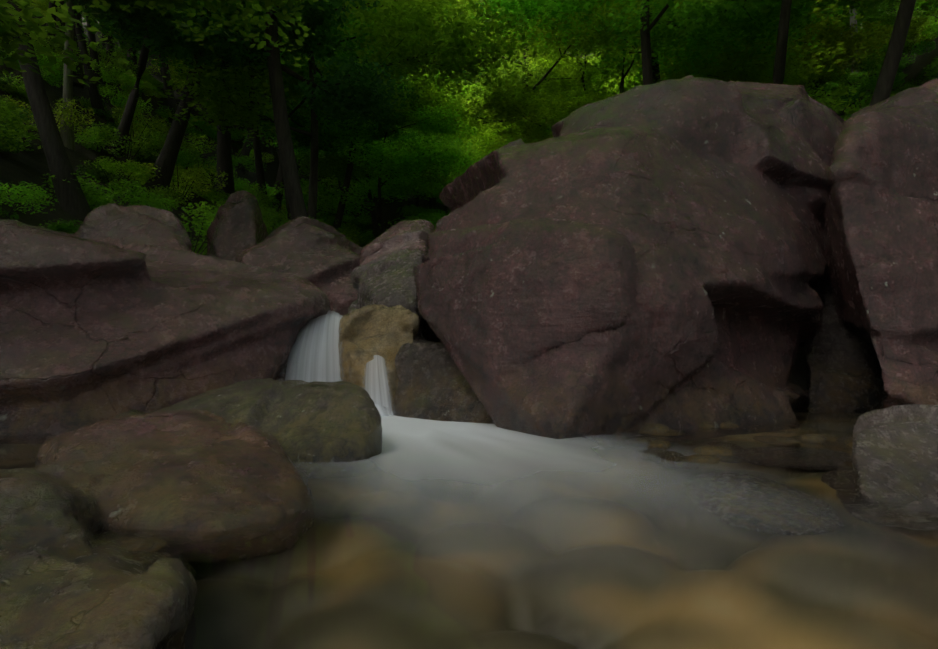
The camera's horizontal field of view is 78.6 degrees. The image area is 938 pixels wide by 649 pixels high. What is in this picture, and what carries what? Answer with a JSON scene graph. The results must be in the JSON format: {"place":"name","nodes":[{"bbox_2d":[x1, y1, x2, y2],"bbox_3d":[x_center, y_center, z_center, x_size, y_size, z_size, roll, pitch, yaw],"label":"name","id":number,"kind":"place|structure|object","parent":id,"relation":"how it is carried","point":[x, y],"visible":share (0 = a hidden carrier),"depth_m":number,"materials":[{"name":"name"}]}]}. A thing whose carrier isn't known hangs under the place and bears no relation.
{"place":"outdoors","nodes":[
{"label":"outdoors","id":0,"kind":"place"},
{"bbox_2d":[0,405,937,648],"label":"pool water","id":1,"kind":"structure","parent":0,"point":[417,533],"depth_m":1.67,"materials":[{"name":"white liquid"}]},
{"bbox_2d":[363,355,394,415],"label":"waterfall","id":2,"kind":"structure","parent":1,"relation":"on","point":[375,364],"depth_m":4.60,"materials":[{"name":"white liquid"}]},
{"bbox_2d":[639,423,669,433],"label":"tan stone","id":3,"kind":"object","parent":1,"relation":"in","point":[656,428],"visible":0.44,"depth_m":3.79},
{"bbox_2d":[647,439,671,449],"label":"ochre stone","id":4,"kind":"object","parent":1,"relation":"on","point":[664,444],"visible":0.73,"depth_m":3.21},
{"bbox_2d":[657,451,687,461],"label":"grey stone","id":5,"kind":"object","parent":1,"relation":"in","point":[673,456],"visible":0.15,"depth_m":2.94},
{"bbox_2d":[686,454,719,463],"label":"tan stone","id":6,"kind":"object","parent":1,"relation":"in","point":[704,458],"visible":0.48,"depth_m":2.87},
{"bbox_2d":[693,446,735,454],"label":"tan stone","id":7,"kind":"object","parent":1,"relation":"in","point":[715,450],"visible":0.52,"depth_m":3.08,"materials":[{"name":"stone"}]},
{"bbox_2d":[800,434,825,443],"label":"ochre stone","id":8,"kind":"object","parent":1,"relation":"on","point":[814,438],"visible":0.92,"depth_m":3.42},
{"bbox_2d":[851,404,937,511],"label":"rock","id":9,"kind":"object","parent":1,"relation":"in","point":[894,456],"visible":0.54,"depth_m":2.42,"materials":[{"name":"stone"}]},
{"bbox_2d":[0,0,937,404],"bbox_3d":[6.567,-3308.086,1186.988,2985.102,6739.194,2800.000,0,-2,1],"label":"ground","id":10,"kind":"structure","parent":0,"point":[28,166],"depth_m":27.08,"materials":[{"name":"plant"}]},
{"bbox_2d":[0,126,23,153],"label":"shrub","id":11,"kind":"object","parent":10,"relation":"on","point":[7,145],"visible":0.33,"depth_m":16.41,"materials":[{"name":"green plant"}]},
{"bbox_2d":[0,96,42,151],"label":"shrub","id":12,"kind":"object","parent":10,"relation":"on","point":[6,110],"visible":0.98,"depth_m":15.43,"materials":[{"name":"green plant"}]},
{"bbox_2d":[0,71,46,105],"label":"shrub","id":13,"kind":"object","parent":10,"relation":"on","point":[18,92],"visible":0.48,"depth_m":25.62,"materials":[{"name":"green plant"}]},
{"bbox_2d":[0,180,57,218],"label":"shrub","id":14,"kind":"object","parent":10,"relation":"on","point":[25,194],"visible":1,"depth_m":11.64,"materials":[{"name":"green plant"}]},
{"bbox_2d":[0,40,79,86],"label":"shrub","id":15,"kind":"object","parent":10,"relation":"on","point":[46,73],"visible":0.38,"depth_m":33.34,"materials":[{"name":"green plant"}]},
{"bbox_2d":[0,207,82,233],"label":"shrub","id":16,"kind":"object","parent":10,"relation":"on","point":[68,227],"visible":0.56,"depth_m":12.39,"materials":[{"name":"green plant"}]},
{"bbox_2d":[0,95,94,136],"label":"shrub","id":17,"kind":"object","parent":10,"relation":"on","point":[59,118],"visible":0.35,"depth_m":22.84,"materials":[{"name":"green plant"}]},
{"bbox_2d":[60,0,74,150],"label":"tall pale tree","id":18,"kind":"object","parent":10,"relation":"on","point":[67,137],"visible":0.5,"depth_m":23.85,"materials":[{"name":"grey plant"}]},
{"bbox_2d":[73,2,83,87],"bbox_3d":[-26.262,-30.562,39.490,11.793,29.165,11.512,-1,-2,30],"label":"cedar tree","id":19,"kind":"object","parent":10,"relation":"on","point":[80,71],"depth_m":38.44,"materials":[{"name":"brown plant"}]},
{"bbox_2d":[74,0,106,117],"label":"cedar tree","id":20,"kind":"object","parent":10,"relation":"on","point":[95,99],"depth_m":34.85,"materials":[{"name":"brown plant"}]},
{"bbox_2d":[85,6,103,85],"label":"cedar tree","id":21,"kind":"object","parent":10,"relation":"on","point":[93,53],"depth_m":41.20,"materials":[{"name":"brown plant"}]},
{"bbox_2d":[6,0,199,218],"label":"cedar tree","id":22,"kind":"object","parent":10,"relation":"on","point":[71,198],"visible":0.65,"depth_m":15.52,"materials":[{"name":"plant"}]},
{"bbox_2d":[40,170,178,210],"bbox_3d":[-10.728,-3.765,17.222,3.243,1.410,3.606,0,-2,-7],"label":"shrub","id":23,"kind":"object","parent":10,"relation":"on","point":[92,196],"visible":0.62,"depth_m":16.93,"materials":[{"name":"green plant"}]},
{"bbox_2d":[76,162,144,192],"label":"shrub","id":24,"kind":"object","parent":10,"relation":"on","point":[98,173],"visible":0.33,"depth_m":20.90,"materials":[{"name":"green plant"}]},
{"bbox_2d":[83,5,137,76],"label":"cedar tree","id":25,"kind":"object","parent":10,"relation":"on","point":[134,60],"depth_m":49.71,"materials":[{"name":"green plant"}]},
{"bbox_2d":[86,38,145,83],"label":"shrub","id":26,"kind":"object","parent":10,"relation":"on","point":[102,54],"visible":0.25,"depth_m":44.37,"materials":[{"name":"green plant"}]},
{"bbox_2d":[92,58,144,89],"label":"shrub","id":27,"kind":"object","parent":10,"relation":"on","point":[122,75],"visible":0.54,"depth_m":42.57,"materials":[{"name":"green plant"}]},
{"bbox_2d":[84,156,155,182],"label":"shrub","id":28,"kind":"object","parent":10,"relation":"on","point":[107,166],"visible":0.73,"depth_m":22.28,"materials":[{"name":"green plant"}]},
{"bbox_2d":[74,122,166,164],"bbox_3d":[-16.897,-8.446,27.333,4.557,1.965,4.098,-1,-2,20],"label":"shrub","id":29,"kind":"object","parent":10,"relation":"on","point":[96,139],"visible":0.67,"depth_m":27.02,"materials":[{"name":"green plant"}]},
{"bbox_2d":[98,84,152,115],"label":"shrub","id":30,"kind":"object","parent":10,"relation":"on","point":[124,96],"visible":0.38,"depth_m":39.20,"materials":[{"name":"green plant"}]},
{"bbox_2d":[108,104,183,149],"bbox_3d":[-19.854,-11.541,34.676,4.092,2.032,4.550,-1,-2,31],"label":"shrub","id":31,"kind":"object","parent":10,"relation":"on","point":[138,126],"visible":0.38,"depth_m":34.12,"materials":[{"name":"green plant"}]},
{"bbox_2d":[98,172,193,211],"bbox_3d":[-12.387,-5.026,21.946,3.286,1.208,1.700,1,-2,-43],"label":"shrub","id":32,"kind":"object","parent":10,"relation":"on","point":[166,192],"visible":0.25,"depth_m":22.13,"materials":[{"name":"green plant"}]},
{"bbox_2d":[75,6,243,155],"bbox_3d":[-16.833,-17.557,30.107,17.667,18.389,18.870,0,-2,3],"label":"maple tree","id":33,"kind":"object","parent":10,"relation":"on","point":[124,126],"visible":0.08,"depth_m":29.14,"materials":[{"name":"green plant"}]},
{"bbox_2d":[0,0,327,95],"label":"maple tree","id":34,"kind":"object","parent":10,"relation":"on","point":[10,27],"visible":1,"depth_m":11.04,"materials":[{"name":"green plant"}]},
{"bbox_2d":[0,219,330,435],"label":"slab","id":35,"kind":"structure","parent":10,"relation":"on","point":[94,331],"depth_m":4.24,"materials":[{"name":"stone"}]},
{"bbox_2d":[75,203,192,250],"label":"boulder","id":36,"kind":"object","parent":35,"relation":"on","point":[141,224],"visible":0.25,"depth_m":6.43,"materials":[{"name":"stone"}]},
{"bbox_2d":[278,310,341,381],"bbox_3d":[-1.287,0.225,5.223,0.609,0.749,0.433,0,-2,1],"label":"waterfall","id":37,"kind":"object","parent":35,"relation":"attached to","point":[315,361],"visible":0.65,"depth_m":5.07,"materials":[{"name":"white liquid"}]},
{"bbox_2d":[144,162,204,182],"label":"shrub","id":38,"kind":"object","parent":10,"relation":"on","point":[179,171],"visible":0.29,"depth_m":29.00,"materials":[{"name":"green plant"}]},
{"bbox_2d":[136,128,216,158],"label":"shrub","id":39,"kind":"object","parent":10,"relation":"on","point":[196,143],"visible":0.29,"depth_m":36.53,"materials":[{"name":"green plant"}]},
{"bbox_2d":[129,162,227,204],"bbox_3d":[-13.612,-6.251,25.951,4.511,2.005,4.057,-1,-2,40],"label":"shrub","id":40,"kind":"object","parent":10,"relation":"on","point":[191,183],"visible":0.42,"depth_m":26.07,"materials":[{"name":"green plant"}]},
{"bbox_2d":[164,200,223,254],"bbox_3d":[-9.070,-2.743,18.357,4.094,1.948,4.552,0,-2,-10],"label":"shrub","id":41,"kind":"object","parent":10,"relation":"on","point":[199,245],"visible":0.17,"depth_m":17.33,"materials":[{"name":"green plant"}]},
{"bbox_2d":[146,55,258,113],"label":"maple tree","id":42,"kind":"object","parent":10,"relation":"on","point":[172,69],"visible":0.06,"depth_m":51.10,"materials":[{"name":"green plant"}]},
{"bbox_2d":[77,0,334,192],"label":"cedar tree","id":43,"kind":"object","parent":10,"relation":"on","point":[165,162],"visible":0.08,"depth_m":24.95,"materials":[{"name":"plant"}]},
{"bbox_2d":[178,147,235,173],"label":"shrub","id":44,"kind":"object","parent":10,"relation":"on","point":[189,156],"visible":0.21,"depth_m":34.82,"materials":[{"name":"green plant"}]},
{"bbox_2d":[103,14,319,203],"bbox_3d":[-14.494,-22.715,32.803,11.802,32.094,12.090,1,-2,-28],"label":"cedar tree","id":45,"kind":"object","parent":10,"relation":"on","point":[224,157],"visible":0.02,"depth_m":32.37,"materials":[{"name":"brown plant"}]},
{"bbox_2d":[191,183,275,208],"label":"shrub","id":46,"kind":"object","parent":10,"relation":"on","point":[211,196],"visible":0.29,"depth_m":31.20,"materials":[{"name":"green plant"}]},
{"bbox_2d":[197,201,276,227],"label":"shrub","id":47,"kind":"object","parent":10,"relation":"on","point":[267,212],"visible":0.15,"depth_m":26.75,"materials":[{"name":"green plant"}]},
{"bbox_2d":[207,190,267,260],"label":"pointed boulder","id":48,"kind":"object","parent":10,"relation":"on","point":[237,225],"visible":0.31,"depth_m":13.33,"materials":[{"name":"stone"}]},
{"bbox_2d":[176,13,307,218],"bbox_3d":[-13.031,-16.624,34.402,7.937,20.486,8.755,-1,-2,44],"label":"cedar tree","id":49,"kind":"object","parent":10,"relation":"on","point":[260,175],"visible":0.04,"depth_m":34.71,"materials":[{"name":"green plant"}]},
{"bbox_2d":[232,155,265,174],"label":"shrub","id":50,"kind":"object","parent":10,"relation":"on","point":[247,163],"visible":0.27,"depth_m":47.02,"materials":[{"name":"green plant"}]},
{"bbox_2d":[94,0,411,218],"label":"cedar tree","id":51,"kind":"object","parent":10,"relation":"on","point":[347,100],"visible":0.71,"depth_m":21.13,"materials":[{"name":"green plant"}]},
{"bbox_2d":[234,177,281,197],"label":"shrub","id":52,"kind":"object","parent":10,"relation":"on","point":[238,181],"visible":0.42,"depth_m":41.30,"materials":[{"name":"green plant"}]},
{"bbox_2d":[200,207,326,232],"bbox_3d":[-8.070,-3.525,24.001,5.150,2.256,4.632,0,-2,1],"label":"shrub","id":53,"kind":"object","parent":10,"relation":"on","point":[274,217],"visible":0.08,"depth_m":22.51,"materials":[{"name":"green plant"}]},
{"bbox_2d":[74,0,467,219],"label":"maple tree","id":54,"kind":"object","parent":10,"relation":"on","point":[340,53],"visible":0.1,"depth_m":32.07,"materials":[{"name":"green plant"}]},
{"bbox_2d":[234,34,332,172],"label":"tall tree","id":55,"kind":"object","parent":10,"relation":"on","point":[245,150],"depth_m":48.83,"materials":[{"name":"brown plant"}]},
{"bbox_2d":[270,59,321,212],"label":"tall tree","id":56,"kind":"object","parent":10,"relation":"on","point":[279,178],"depth_m":43.01,"materials":[{"name":"brown plant"}]},
{"bbox_2d":[235,216,361,314],"bbox_3d":[-3.016,-0.711,10.216,2.820,3.171,3.953,0,-2,-12],"label":"boulder","id":57,"kind":"object","parent":10,"relation":"on","point":[323,257],"visible":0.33,"depth_m":9.11,"materials":[{"name":"stone"}]},
{"bbox_2d":[279,209,347,233],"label":"shrub","id":58,"kind":"object","parent":10,"relation":"on","point":[325,218],"visible":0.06,"depth_m":38.24,"materials":[{"name":"green plant"}]},
{"bbox_2d":[136,0,537,219],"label":"sunny tree","id":59,"kind":"object","parent":10,"relation":"on","point":[413,20],"visible":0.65,"depth_m":23.63,"materials":[{"name":"green plant"}]},
{"bbox_2d":[277,136,396,215],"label":"maple tree","id":60,"kind":"object","parent":10,"relation":"on","point":[337,181],"visible":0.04,"depth_m":60.85,"materials":[{"name":"green plant"}]},
{"bbox_2d":[341,225,375,247],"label":"shrub","id":61,"kind":"object","parent":10,"relation":"on","point":[365,241],"visible":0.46,"depth_m":41.69,"materials":[{"name":"green plant"}]},
{"bbox_2d":[292,17,425,231],"bbox_3d":[-7.497,-16.296,38.579,8.780,23.243,7.960,-1,-2,40],"label":"cedar tree","id":62,"kind":"object","parent":10,"relation":"on","point":[341,206],"visible":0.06,"depth_m":38.28,"materials":[{"name":"green plant"}]},
{"bbox_2d":[257,55,473,237],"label":"maple tree","id":63,"kind":"object","parent":10,"relation":"on","point":[331,165],"visible":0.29,"depth_m":41.66,"materials":[{"name":"green plant"}]},
{"bbox_2d":[294,77,460,238],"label":"maple tree","id":64,"kind":"object","parent":10,"relation":"on","point":[403,138],"visible":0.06,"depth_m":49.99,"materials":[{"name":"green plant"}]},
{"bbox_2d":[338,304,419,411],"bbox_3d":[-0.861,0.396,5.414,0.792,1.199,1.354,0,-2,-7],"label":"cascade rock","id":65,"kind":"object","parent":10,"relation":"on","point":[367,333],"visible":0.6,"depth_m":4.94,"materials":[{"name":"stone"}]},
{"bbox_2d":[273,74,490,232],"bbox_3d":[-5.822,-9.226,38.854,13.939,14.761,17.416,1,-2,-28],"label":"maple tree","id":66,"kind":"object","parent":10,"relation":"on","point":[388,186],"visible":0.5,"depth_m":37.19,"materials":[{"name":"green plant"}]},
{"bbox_2d":[348,249,428,340],"bbox_3d":[-0.944,-0.147,6.413,1.013,1.691,2.267,0,-2,-6],"label":"boulder","id":67,"kind":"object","parent":10,"relation":"on","point":[387,280],"depth_m":5.77,"materials":[{"name":"stone"}]},
{"bbox_2d":[359,220,434,338],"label":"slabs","id":68,"kind":"structure","parent":10,"relation":"on","point":[408,235],"depth_m":7.95,"materials":[{"name":"stone"}]},
{"bbox_2d":[366,69,505,217],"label":"sunny tree","id":69,"kind":"object","parent":10,"relation":"on","point":[415,208],"visible":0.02,"depth_m":52.20,"materials":[{"name":"green plant"}]},
{"bbox_2d":[412,78,548,200],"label":"sunny tree","id":70,"kind":"object","parent":10,"relation":"on","point":[458,142],"visible":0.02,"depth_m":58.66,"materials":[{"name":"green plant"}]},
{"bbox_2d":[351,0,640,152],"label":"sunny tree","id":71,"kind":"object","parent":10,"relation":"on","point":[564,75],"visible":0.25,"depth_m":41.85,"materials":[{"name":"green plant"}]},
{"bbox_2d":[440,53,614,168],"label":"sunny tree","id":72,"kind":"object","parent":10,"relation":"on","point":[486,138],"visible":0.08,"depth_m":46.80,"materials":[{"name":"green plant"}]},
{"bbox_2d":[439,0,702,154],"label":"maple tree","id":73,"kind":"object","parent":10,"relation":"on","point":[617,69],"visible":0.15,"depth_m":40.48,"materials":[{"name":"green plant"}]},
{"bbox_2d":[587,49,660,91],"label":"bush","id":74,"kind":"object","parent":10,"relation":"on","point":[632,80],"depth_m":52.45,"materials":[{"name":"green plant"}]},
{"bbox_2d":[413,75,844,438],"bbox_3d":[3.155,-1.075,6.468,7.967,5.478,4.272,0,-2,-15],"label":"boulder","id":75,"kind":"object","parent":10,"relation":"on","point":[635,258],"visible":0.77,"depth_m":4.25,"materials":[{"name":"stone"}]},
{"bbox_2d":[444,0,871,150],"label":"sunny tree","id":76,"kind":"object","parent":10,"relation":"on","point":[764,67],"visible":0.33,"depth_m":25.51,"materials":[{"name":"green plant"}]},
{"bbox_2d":[456,0,861,83],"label":"sunny tree","id":77,"kind":"object","parent":10,"relation":"on","point":[655,70],"visible":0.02,"depth_m":31.22,"materials":[{"name":"green plant"}]},
{"bbox_2d":[459,0,873,84],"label":"maple tree","id":78,"kind":"object","parent":10,"relation":"on","point":[531,9],"visible":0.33,"depth_m":23.16,"materials":[{"name":"green plant"}]},
{"bbox_2d":[592,0,937,83],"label":"maple tree","id":79,"kind":"object","parent":10,"relation":"on","point":[748,27],"visible":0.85,"depth_m":19.96,"materials":[{"name":"green plant"}]},
{"bbox_2d":[661,0,890,88],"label":"maple tree","id":80,"kind":"object","parent":10,"relation":"on","point":[810,77],"visible":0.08,"depth_m":32.08,"materials":[{"name":"green plant"}]},
{"bbox_2d":[675,0,893,83],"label":"sunny tree","id":81,"kind":"object","parent":10,"relation":"on","point":[846,38],"visible":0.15,"depth_m":30.64,"materials":[{"name":"green plant"}]},
{"bbox_2d":[668,0,915,105],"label":"maple tree","id":82,"kind":"object","parent":10,"relation":"on","point":[888,73],"visible":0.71,"depth_m":12.28,"materials":[{"name":"green plant"}]},
{"bbox_2d":[750,0,898,79],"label":"maple tree","id":83,"kind":"object","parent":10,"relation":"on","point":[870,18],"visible":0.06,"depth_m":41.30,"materials":[{"name":"green plant"}]},
{"bbox_2d":[803,82,852,104],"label":"shrub","id":84,"kind":"object","parent":10,"relation":"on","point":[824,95],"visible":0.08,"depth_m":30.93,"materials":[{"name":"green plant"}]},
{"bbox_2d":[822,80,876,93],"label":"shrub","id":85,"kind":"object","parent":10,"relation":"on","point":[858,89],"visible":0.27,"depth_m":26.06,"materials":[{"name":"green plant"}]},
{"bbox_2d":[837,90,861,108],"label":"shrub","id":86,"kind":"object","parent":10,"relation":"on","point":[855,96],"visible":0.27,"depth_m":24.73,"materials":[{"name":"green plant"}]},
{"bbox_2d":[818,49,884,96],"bbox_3d":[22.869,-14.388,33.651,4.232,1.853,3.806,1,-2,-24],"label":"shrub","id":87,"kind":"object","parent":10,"relation":"on","point":[842,77],"visible":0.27,"depth_m":33.82,"materials":[{"name":"green plant"}]},
{"bbox_2d":[812,86,894,120],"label":"shrub","id":88,"kind":"object","parent":10,"relation":"on","point":[832,100],"visible":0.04,"depth_m":14.85,"materials":[{"name":"green plant"}]},
{"bbox_2d":[849,0,860,75],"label":"tall pale tree","id":89,"kind":"object","parent":10,"relation":"on","point":[852,20],"visible":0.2,"depth_m":39.02,"materials":[{"name":"brown plant"}]},
{"bbox_2d":[852,69,896,108],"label":"shrub","id":90,"kind":"object","parent":10,"relation":"on","point":[867,82],"visible":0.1,"depth_m":19.78,"materials":[{"name":"green plant"}]},
{"bbox_2d":[822,78,937,408],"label":"boulder","id":91,"kind":"object","parent":10,"relation":"on","point":[880,240],"visible":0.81,"depth_m":4.45,"materials":[{"name":"stone"}]},
{"bbox_2d":[804,274,884,410],"bbox_3d":[3.731,0.146,5.724,0.807,2.031,2.092,-1,-2,34],"label":"wedge rock","id":92,"kind":"object","parent":91,"relation":"attached to","point":[844,369],"visible":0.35,"depth_m":5.14,"materials":[{"name":"stone"}]},
{"bbox_2d":[847,51,916,81],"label":"shrub","id":93,"kind":"object","parent":10,"relation":"on","point":[900,67],"visible":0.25,"depth_m":23.36,"materials":[{"name":"green plant"}]},
{"bbox_2d":[857,54,907,98],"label":"shrub","id":94,"kind":"object","parent":10,"relation":"on","point":[875,65],"visible":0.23,"depth_m":21.65,"materials":[{"name":"green plant"}]},
{"bbox_2d":[861,7,928,41],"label":"shrub","id":95,"kind":"object","parent":10,"relation":"on","point":[885,19],"visible":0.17,"depth_m":41.99,"materials":[{"name":"green plant"}]},
{"bbox_2d":[869,69,937,90],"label":"shrub","id":96,"kind":"object","parent":10,"relation":"on","point":[896,79],"visible":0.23,"depth_m":16.50,"materials":[{"name":"green plant"}]},
{"bbox_2d":[890,76,924,95],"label":"shrub","id":97,"kind":"object","parent":10,"relation":"on","point":[902,88],"visible":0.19,"depth_m":19.52,"materials":[{"name":"green plant"}]},
{"bbox_2d":[889,12,936,48],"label":"foliage","id":98,"kind":"object","parent":10,"relation":"on","point":[918,23],"visible":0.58,"depth_m":28.78,"materials":[{"name":"green plant"}]},
{"bbox_2d":[891,56,937,93],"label":"foliage","id":99,"kind":"object","parent":10,"relation":"on","point":[932,67],"visible":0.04,"depth_m":15.79,"materials":[{"name":"green plant"}]},
{"bbox_2d":[894,0,937,39],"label":"foliage","id":100,"kind":"object","parent":10,"relation":"on","point":[932,27],"visible":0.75,"depth_m":26.24,"materials":[{"name":"green plant"}]},
{"bbox_2d":[910,40,935,54],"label":"shrub","id":101,"kind":"object","parent":10,"relation":"on","point":[921,47],"visible":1,"depth_m":19.61,"materials":[{"name":"green plant"}]},
{"bbox_3d":[0.218,0.889,2.205,11.500,0.641,7.500,0,-2,1],"label":"pool bed","id":102,"kind":"object","parent":10,"relation":"on","visible":0},
{"bbox_2d":[0,468,103,561],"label":"rock","id":103,"kind":"object","parent":102,"relation":"on","point":[41,512],"visible":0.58,"depth_m":1.62,"materials":[{"name":"stone"}]},
{"bbox_2d":[0,541,196,648],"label":"rock","id":104,"kind":"object","parent":102,"relation":"on","point":[112,595],"visible":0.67,"depth_m":1.06,"materials":[{"name":"stone"}]},
{"bbox_2d":[32,409,308,531],"bbox_3d":[-1.282,0.720,2.602,1.134,0.648,1.847,1,-2,-35],"label":"rock","id":105,"kind":"object","parent":102,"relation":"on","point":[197,470],"visible":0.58,"depth_m":2.15,"materials":[{"name":"stone"}]},
{"bbox_2d":[115,378,381,461],"bbox_3d":[-1.487,0.707,3.497,2.043,0.736,1.311,0,-2,1],"label":"mossy rock","id":106,"kind":"object","parent":102,"relation":"on","point":[313,421],"visible":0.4,"depth_m":3.08,"materials":[{"name":"stone"}]},
{"bbox_2d":[392,339,493,423],"bbox_3d":[-0.247,0.622,4.930,1.100,0.996,1.600,0,-2,1],"label":"cascade rock","id":107,"kind":"object","parent":102,"relation":"on","point":[433,384],"visible":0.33,"depth_m":4.45,"materials":[{"name":"stone"}]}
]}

